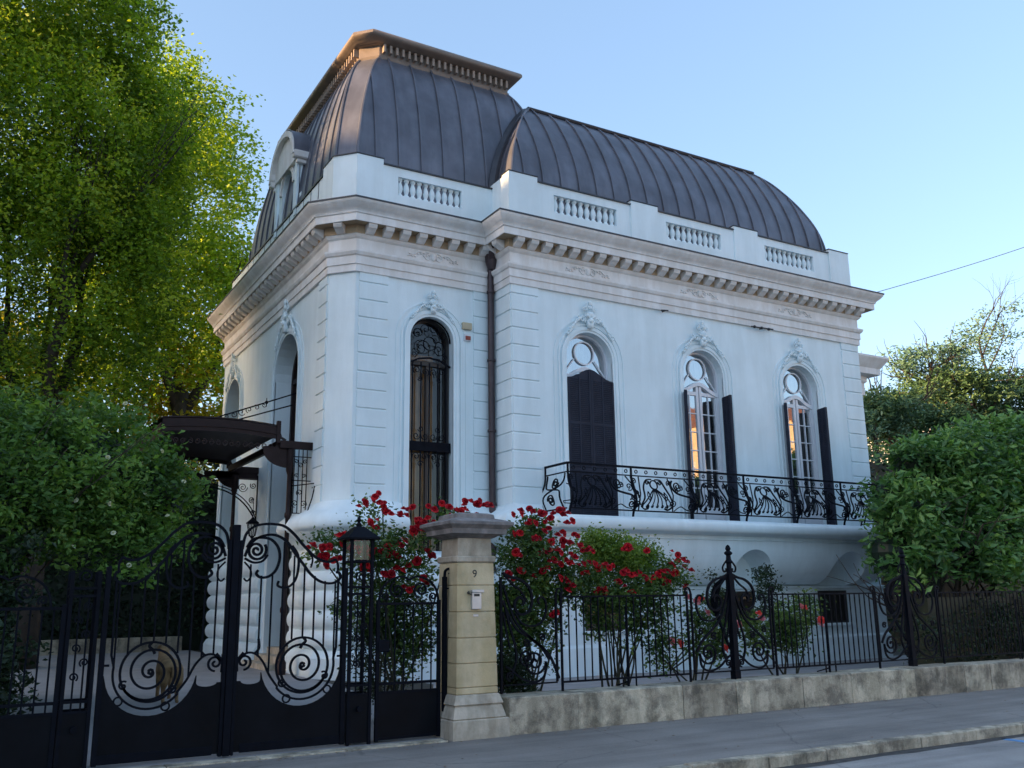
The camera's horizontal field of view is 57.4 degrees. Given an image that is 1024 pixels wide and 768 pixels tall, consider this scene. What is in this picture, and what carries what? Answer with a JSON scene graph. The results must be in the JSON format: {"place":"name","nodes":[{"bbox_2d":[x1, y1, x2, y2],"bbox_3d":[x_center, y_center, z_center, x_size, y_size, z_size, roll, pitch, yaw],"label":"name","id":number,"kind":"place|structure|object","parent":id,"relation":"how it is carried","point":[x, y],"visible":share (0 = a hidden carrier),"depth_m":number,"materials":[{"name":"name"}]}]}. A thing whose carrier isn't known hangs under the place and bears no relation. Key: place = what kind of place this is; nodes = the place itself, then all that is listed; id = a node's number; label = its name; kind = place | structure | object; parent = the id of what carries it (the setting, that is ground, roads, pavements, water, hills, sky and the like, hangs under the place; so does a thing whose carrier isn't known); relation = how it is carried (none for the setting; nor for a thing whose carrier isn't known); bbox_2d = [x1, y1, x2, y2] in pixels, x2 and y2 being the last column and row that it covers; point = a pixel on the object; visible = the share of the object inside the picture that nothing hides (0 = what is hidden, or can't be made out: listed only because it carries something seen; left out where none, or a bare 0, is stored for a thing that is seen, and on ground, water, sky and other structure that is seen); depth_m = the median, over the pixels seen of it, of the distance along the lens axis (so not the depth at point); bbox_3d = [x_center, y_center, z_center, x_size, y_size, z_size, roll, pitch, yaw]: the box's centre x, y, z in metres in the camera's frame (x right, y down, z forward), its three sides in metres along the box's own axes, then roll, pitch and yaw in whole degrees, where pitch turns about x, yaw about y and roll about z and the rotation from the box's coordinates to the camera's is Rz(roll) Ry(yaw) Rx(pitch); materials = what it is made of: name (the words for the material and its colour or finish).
{"place":"outdoors","nodes":[
{"label":"outdoors","id":0,"kind":"place"},
{"bbox_2d":[155,645,183,702],"bbox_3d":[-5.393,4.516,14.588,0.346,0.836,1.219,7,-15,-29],"label":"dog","id":1,"kind":"object","parent":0,"point":[165,660],"visible":0.61,"depth_m":14.27},
{"bbox_2d":[2,650,442,767],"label":"driveway","id":2,"kind":"structure","parent":0,"point":[204,674],"depth_m":16.40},
{"bbox_2d":[0,524,61,715],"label":"climbing ivy","id":3,"kind":"object","parent":2,"relation":"on","point":[8,647],"visible":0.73,"depth_m":11.12,"materials":[{"name":"green plant"}]},
{"bbox_2d":[0,575,66,767],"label":"pedestrian gate","id":4,"kind":"structure","parent":2,"relation":"on","point":[26,740],"depth_m":9.18,"materials":[{"name":"metal"}]},
{"bbox_2d":[52,570,102,767],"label":"gate pier","id":5,"kind":"structure","parent":2,"relation":"on","point":[71,740],"depth_m":9.43,"materials":[{"name":"metal"}]},
{"bbox_2d":[0,367,220,617],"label":"flowering shrub","id":6,"kind":"object","parent":2,"relation":"on","point":[68,472],"visible":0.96,"depth_m":12.70,"materials":[{"name":"green plant"}]},
{"bbox_2d":[90,521,240,766],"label":"driveway gate","id":7,"kind":"structure","parent":2,"relation":"on","point":[195,721],"depth_m":9.87,"materials":[{"name":"metal"}]},
{"bbox_2d":[229,523,347,755],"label":"driveway gate","id":8,"kind":"structure","parent":2,"relation":"on","point":[262,718],"depth_m":10.50,"materials":[{"name":"metal"}]},
{"bbox_2d":[337,514,379,745],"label":"lantern pier","id":9,"kind":"structure","parent":2,"relation":"on","point":[357,723],"depth_m":11.00,"materials":[{"name":"metal"}]},
{"bbox_2d":[337,573,436,704],"bbox_3d":[-1.624,3.518,12.656,1.639,1.913,1.114,1,-13,-7],"label":"garden shrub","id":10,"kind":"object","parent":2,"relation":"on","point":[365,689],"visible":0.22,"depth_m":12.62,"materials":[{"name":"green plant"}]},
{"bbox_2d":[290,490,493,691],"bbox_3d":[-1.602,2.863,12.255,2.757,3.009,1.379,7,-15,-29],"label":"rose bush","id":11,"kind":"object","parent":2,"relation":"on","point":[387,555],"visible":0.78,"depth_m":12.17,"materials":[{"name":"green plant"}]},
{"bbox_2d":[0,0,1023,478],"label":"sky","id":12,"kind":"structure","parent":0,"point":[896,127],"materials":[{"name":"blue"}]},
{"bbox_2d":[181,643,906,695],"bbox_3d":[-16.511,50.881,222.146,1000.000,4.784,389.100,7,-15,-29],"label":"ground","id":13,"kind":"structure","parent":0,"point":[427,685],"depth_m":17.69,"materials":[{"name":"soil"}]},
{"bbox_2d":[0,485,32,713],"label":"laurel hedge","id":14,"kind":"object","parent":13,"relation":"on","point":[11,625],"visible":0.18,"depth_m":11.91,"materials":[{"name":"green plant"}]},
{"bbox_2d":[39,636,181,655],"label":"kerb wall","id":15,"kind":"structure","parent":13,"relation":"on","point":[121,645],"depth_m":25.80,"materials":[{"name":"stone"}]},
{"bbox_2d":[0,288,224,482],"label":"golden shrub tree","id":16,"kind":"object","parent":13,"relation":"on","point":[161,411],"visible":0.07,"depth_m":33.88,"materials":[{"name":"green plant"}]},
{"bbox_2d":[0,0,226,669],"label":"hornbeam tree","id":17,"kind":"object","parent":13,"relation":"on","point":[67,208],"visible":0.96,"depth_m":22.20,"materials":[{"name":"green plant"}]},
{"bbox_2d":[41,460,218,649],"bbox_3d":[-15.905,4.247,24.599,25.816,5.986,1.942,7,-15,-29],"label":"dark hedge","id":18,"kind":"object","parent":13,"relation":"on","point":[58,583],"visible":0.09,"depth_m":26.92,"materials":[{"name":"green plant"}]},
{"bbox_2d":[14,28,270,463],"bbox_3d":[-12.773,-2.302,33.180,8.353,22.201,8.807,-5,-14,17],"label":"sunlit tree","id":19,"kind":"object","parent":13,"relation":"on","point":[220,270],"visible":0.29,"depth_m":33.92,"materials":[{"name":"green plant"}]},
{"bbox_2d":[203,29,892,681],"bbox_3d":[1.540,0.133,26.631,17.675,14.920,11.675,7,-15,-29],"label":"villa","id":20,"kind":"object","parent":13,"relation":"on","point":[457,279],"visible":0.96,"depth_m":21.86,"materials":[{"name":"paint"}]},
{"bbox_2d":[135,393,314,674],"bbox_3d":[-6.321,3.041,20.469,3.546,6.274,4.590,7,-15,-29],"label":"entrance canopy","id":21,"kind":"object","parent":20,"relation":"attached to","point":[221,440],"visible":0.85,"depth_m":19.56,"materials":[{"name":"brown metal"}]},
{"bbox_2d":[246,498,258,538],"bbox_3d":[-6.321,3.250,22.577,0.277,0.998,0.761,7,-15,-29],"label":"hanging lantern","id":22,"kind":"object","parent":21,"relation":"hanging from","point":[252,520],"visible":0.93,"depth_m":22.32,"materials":[{"name":"metal"}]},
{"bbox_2d":[285,351,297,646],"bbox_3d":[-4.900,2.569,21.601,0.100,7.568,1.896,7,-15,-29],"label":"entrance door","id":23,"kind":"structure","parent":20,"relation":"in","point":[294,380],"depth_m":22.79,"materials":[{"name":"brown metal"}]},
{"bbox_2d":[408,319,450,550],"bbox_3d":[-1.866,1.106,20.132,1.068,5.178,0.345,7,-15,-29],"label":"window","id":24,"kind":"structure","parent":20,"relation":"in","point":[421,446],"depth_m":20.16,"materials":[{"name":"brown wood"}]},
{"bbox_2d":[566,335,607,379],"bbox_3d":[1.629,0.947,21.310,1.380,4.330,0.310,7,-15,-29],"label":"window frame","id":25,"kind":"structure","parent":20,"relation":"in","point":[581,356],"depth_m":21.83,"materials":[{"name":"white paint"}]},
{"bbox_2d":[585,593,624,633],"bbox_3d":[2.011,4.921,20.075,1.120,0.860,0.090,7,-15,-29],"label":"basement window","id":26,"kind":"structure","parent":20,"relation":"in","point":[588,631],"depth_m":19.93,"materials":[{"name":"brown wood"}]},
{"bbox_2d":[687,386,705,519],"bbox_3d":[4.362,1.680,22.656,0.570,3.359,0.070,7,-15,-29],"label":"door leaf","id":27,"kind":"structure","parent":20,"relation":"in","point":[698,433],"depth_m":22.77,"materials":[{"name":"white paint"}]},
{"bbox_2d":[683,352,726,519],"bbox_3d":[4.571,1.295,22.980,1.380,4.330,0.310,7,-15,-29],"label":"window frame","id":28,"kind":"structure","parent":20,"relation":"in","point":[696,373],"depth_m":23.34,"materials":[{"name":"white paint"}]},
{"bbox_2d":[698,387,724,519],"bbox_3d":[4.881,1.741,22.951,0.570,3.359,0.070,7,-15,-29],"label":"door leaf","id":29,"kind":"structure","parent":20,"relation":"in","point":[708,517],"depth_m":22.97,"materials":[{"name":"white paint"}]},
{"bbox_2d":[722,591,754,628],"bbox_3d":[5.324,5.313,21.955,1.120,0.860,0.090,7,-15,-29],"label":"basement window","id":30,"kind":"structure","parent":20,"relation":"in","point":[739,593],"depth_m":22.10,"materials":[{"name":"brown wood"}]},
{"bbox_2d":[787,399,804,523],"bbox_3d":[7.260,2.023,24.301,0.570,3.359,0.070,7,-15,-29],"label":"door leaf","id":31,"kind":"structure","parent":20,"relation":"in","point":[802,521],"depth_m":24.46,"materials":[{"name":"white paint"}]},
{"bbox_2d":[783,367,822,523],"bbox_3d":[7.469,1.638,24.625,1.380,4.330,0.310,7,-15,-29],"label":"window frame","id":32,"kind":"structure","parent":20,"relation":"in","point":[793,388],"depth_m":25.00,"materials":[{"name":"white paint"}]},
{"bbox_2d":[795,400,820,523],"bbox_3d":[7.779,2.084,24.596,0.570,3.359,0.070,7,-15,-29],"label":"door leaf","id":33,"kind":"structure","parent":20,"relation":"in","point":[807,521],"depth_m":24.62,"materials":[{"name":"white paint"}]},
{"bbox_2d":[818,590,850,625],"bbox_3d":[8.118,5.644,23.541,1.120,0.860,0.090,7,-15,-29],"label":"basement window","id":34,"kind":"structure","parent":20,"relation":"in","point":[837,591],"depth_m":23.57,"materials":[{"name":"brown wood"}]},
{"bbox_2d":[878,247,1023,291],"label":"overhead cable","id":35,"kind":"object","parent":20,"relation":"attached to","point":[948,271],"visible":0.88,"depth_m":26.39,"materials":[{"name":"black rubber"}]},
{"bbox_2d":[868,449,912,643],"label":"boundary hedge","id":36,"kind":"object","parent":13,"relation":"on","point":[880,469],"depth_m":32.45,"materials":[{"name":"green plant"}]},
{"bbox_2d":[864,389,934,463],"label":"background tree","id":37,"kind":"object","parent":13,"relation":"on","point":[874,437],"visible":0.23,"depth_m":45.53,"materials":[{"name":"green plant"}]},
{"bbox_2d":[863,346,988,463],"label":"flat topped tree","id":38,"kind":"object","parent":13,"relation":"on","point":[886,401],"visible":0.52,"depth_m":46.85,"materials":[{"name":"green plant"}]},
{"bbox_2d":[868,392,989,462],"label":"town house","id":39,"kind":"structure","parent":13,"relation":"on","point":[923,431],"depth_m":73.44,"materials":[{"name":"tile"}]},
{"bbox_2d":[875,321,987,405],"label":"flat topped tree","id":40,"kind":"object","parent":13,"relation":"on","point":[912,357],"visible":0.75,"depth_m":52.65,"materials":[{"name":"green plant"}]},
{"bbox_2d":[914,418,958,442],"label":"background tree","id":41,"kind":"object","parent":13,"relation":"on","point":[938,428],"visible":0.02,"depth_m":48.24,"materials":[{"name":"green plant"}]},
{"bbox_2d":[885,342,1023,435],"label":"flat topped tree","id":42,"kind":"object","parent":13,"relation":"on","point":[967,379],"visible":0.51,"depth_m":51.70,"materials":[{"name":"green plant"}]},
{"bbox_2d":[889,569,1023,664],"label":"yew hedge","id":43,"kind":"object","parent":13,"relation":"on","point":[925,608],"visible":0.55,"depth_m":19.16,"materials":[{"name":"green plant"}]},
{"bbox_2d":[930,272,1023,422],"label":"airy tree","id":44,"kind":"object","parent":13,"relation":"on","point":[981,336],"visible":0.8,"depth_m":58.52,"materials":[{"name":"green plant"}]},
{"bbox_2d":[163,687,1023,767],"bbox_3d":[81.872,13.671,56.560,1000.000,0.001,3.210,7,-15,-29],"label":"pavement","id":45,"kind":"structure","parent":0,"point":[650,745],"depth_m":10.96,"materials":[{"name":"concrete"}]},
{"bbox_2d":[130,739,447,767],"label":"threshold kerb","id":46,"kind":"structure","parent":45,"relation":"on","point":[270,756],"depth_m":10.08,"materials":[{"name":"concrete"}]},
{"bbox_2d":[420,512,513,741],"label":"gate pillar","id":47,"kind":"structure","parent":45,"relation":"on","point":[473,708],"depth_m":11.50,"materials":[{"name":"stone"}]},
{"bbox_2d":[373,568,448,741],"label":"pedestrian gate","id":48,"kind":"structure","parent":47,"relation":"attached to","point":[403,713],"depth_m":11.19,"materials":[{"name":"metal"}]},
{"bbox_2d":[500,658,1023,735],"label":"wall","id":49,"kind":"structure","parent":45,"relation":"on","point":[547,711],"depth_m":13.33,"materials":[{"name":"stone"}]},
{"bbox_2d":[499,572,562,693],"bbox_3d":[0.266,3.225,12.197,0.969,1.514,0.031,7,-15,-29],"label":"scroll fence panel","id":50,"kind":"object","parent":49,"relation":"on","point":[526,658],"visible":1,"depth_m":12.11,"materials":[{"name":"metal"}]},
{"bbox_2d":[559,591,691,690],"bbox_3d":[1.533,3.553,13.034,2.206,1.280,0.296,7,-15,-29],"label":"iron fence","id":51,"kind":"object","parent":49,"relation":"on","point":[628,677],"visible":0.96,"depth_m":12.89,"materials":[{"name":"black metal"}]},
{"bbox_2d":[684,545,774,678],"bbox_3d":[3.179,3.436,14.130,1.786,1.960,0.535,7,-15,-29],"label":"fence post","id":52,"kind":"object","parent":49,"relation":"on","point":[734,663],"visible":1,"depth_m":13.92,"materials":[{"name":"metal"}]},
{"bbox_2d":[770,590,881,675],"bbox_3d":[4.951,3.958,14.973,2.346,1.280,0.296,7,-15,-29],"label":"iron fence","id":53,"kind":"object","parent":49,"relation":"on","point":[829,664],"visible":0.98,"depth_m":14.83,"materials":[{"name":"black metal"}]},
{"bbox_2d":[869,549,942,665],"bbox_3d":[6.622,3.844,16.084,1.786,1.960,0.535,7,-15,-29],"label":"fence post","id":54,"kind":"object","parent":49,"relation":"on","point":[903,578],"visible":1,"depth_m":15.88,"materials":[{"name":"metal"}]},
{"bbox_2d":[936,589,1023,663],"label":"iron fence","id":55,"kind":"object","parent":49,"relation":"on","point":[1018,631],"visible":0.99,"depth_m":16.82,"materials":[{"name":"black metal"}]},
{"bbox_2d":[429,655,907,693],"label":"garden path","id":56,"kind":"structure","parent":0,"point":[592,684],"depth_m":19.67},
{"bbox_2d":[496,646,542,693],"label":"box shrub","id":57,"kind":"object","parent":56,"relation":"on","point":[520,669],"visible":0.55,"depth_m":12.43,"materials":[{"name":"green plant"}]},
{"bbox_2d":[491,505,620,690],"bbox_3d":[0.434,3.175,13.295,2.325,2.822,1.121,7,-15,-29],"label":"rose bush","id":58,"kind":"object","parent":56,"relation":"on","point":[531,544],"visible":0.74,"depth_m":13.23,"materials":[{"name":"green plant"}]},
{"bbox_2d":[568,522,668,686],"bbox_3d":[1.698,3.460,14.281,1.786,2.672,1.267,7,-15,-29],"label":"round topped shrub","id":59,"kind":"object","parent":56,"relation":"on","point":[606,546],"visible":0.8,"depth_m":14.25,"materials":[{"name":"green plant"}]},
{"bbox_2d":[571,543,701,685],"bbox_3d":[1.852,3.542,13.867,2.351,2.324,1.142,7,-15,-29],"label":"rose bush","id":60,"kind":"object","parent":56,"relation":"on","point":[656,582],"visible":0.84,"depth_m":13.88,"materials":[{"name":"green plant"}]},
{"bbox_2d":[644,591,743,680],"bbox_3d":[2.754,3.983,14.230,1.926,1.621,0.804,7,-15,-29],"label":"rose bush","id":61,"kind":"object","parent":56,"relation":"on","point":[697,623],"visible":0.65,"depth_m":14.25,"materials":[{"name":"green plant"}]},
{"bbox_2d":[668,563,797,670],"bbox_3d":[4.832,4.938,20.019,3.374,2.223,1.209,9,-16,-36],"label":"garden shrub","id":62,"kind":"object","parent":56,"relation":"on","point":[764,573],"visible":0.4,"depth_m":20.70,"materials":[{"name":"green plant"}]},
{"bbox_2d":[738,586,836,674],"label":"rose bush","id":63,"kind":"object","parent":56,"relation":"on","point":[756,625],"visible":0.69,"depth_m":15.26,"materials":[{"name":"green plant"}]},
{"bbox_2d":[827,405,1023,613],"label":"magnolia shrub","id":64,"kind":"object","parent":56,"relation":"on","point":[945,499],"visible":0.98,"depth_m":20.45,"materials":[{"name":"green plant"}]},
{"bbox_2d":[805,736,1023,767],"bbox_3d":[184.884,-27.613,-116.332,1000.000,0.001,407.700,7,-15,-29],"label":"road","id":65,"kind":"structure","parent":0,"point":[1001,754],"depth_m":10.05,"materials":[{"name":"grey asphalt"}]},
{"bbox_2d":[658,721,1023,767],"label":"kerb","id":66,"kind":"structure","parent":65,"relation":"on","point":[823,753],"depth_m":10.30,"materials":[{"name":"concrete"}]},
{"bbox_2d":[778,734,1023,767],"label":"gutter dirt","id":67,"kind":"structure","parent":65,"relation":"on","point":[896,752],"depth_m":10.48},
{"bbox_2d":[1002,738,1023,741],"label":"road marking","id":68,"kind":"object","parent":65,"relation":"on","point":[1013,740],"visible":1,"depth_m":11.23,"materials":[{"name":"white paint"}]}
]}

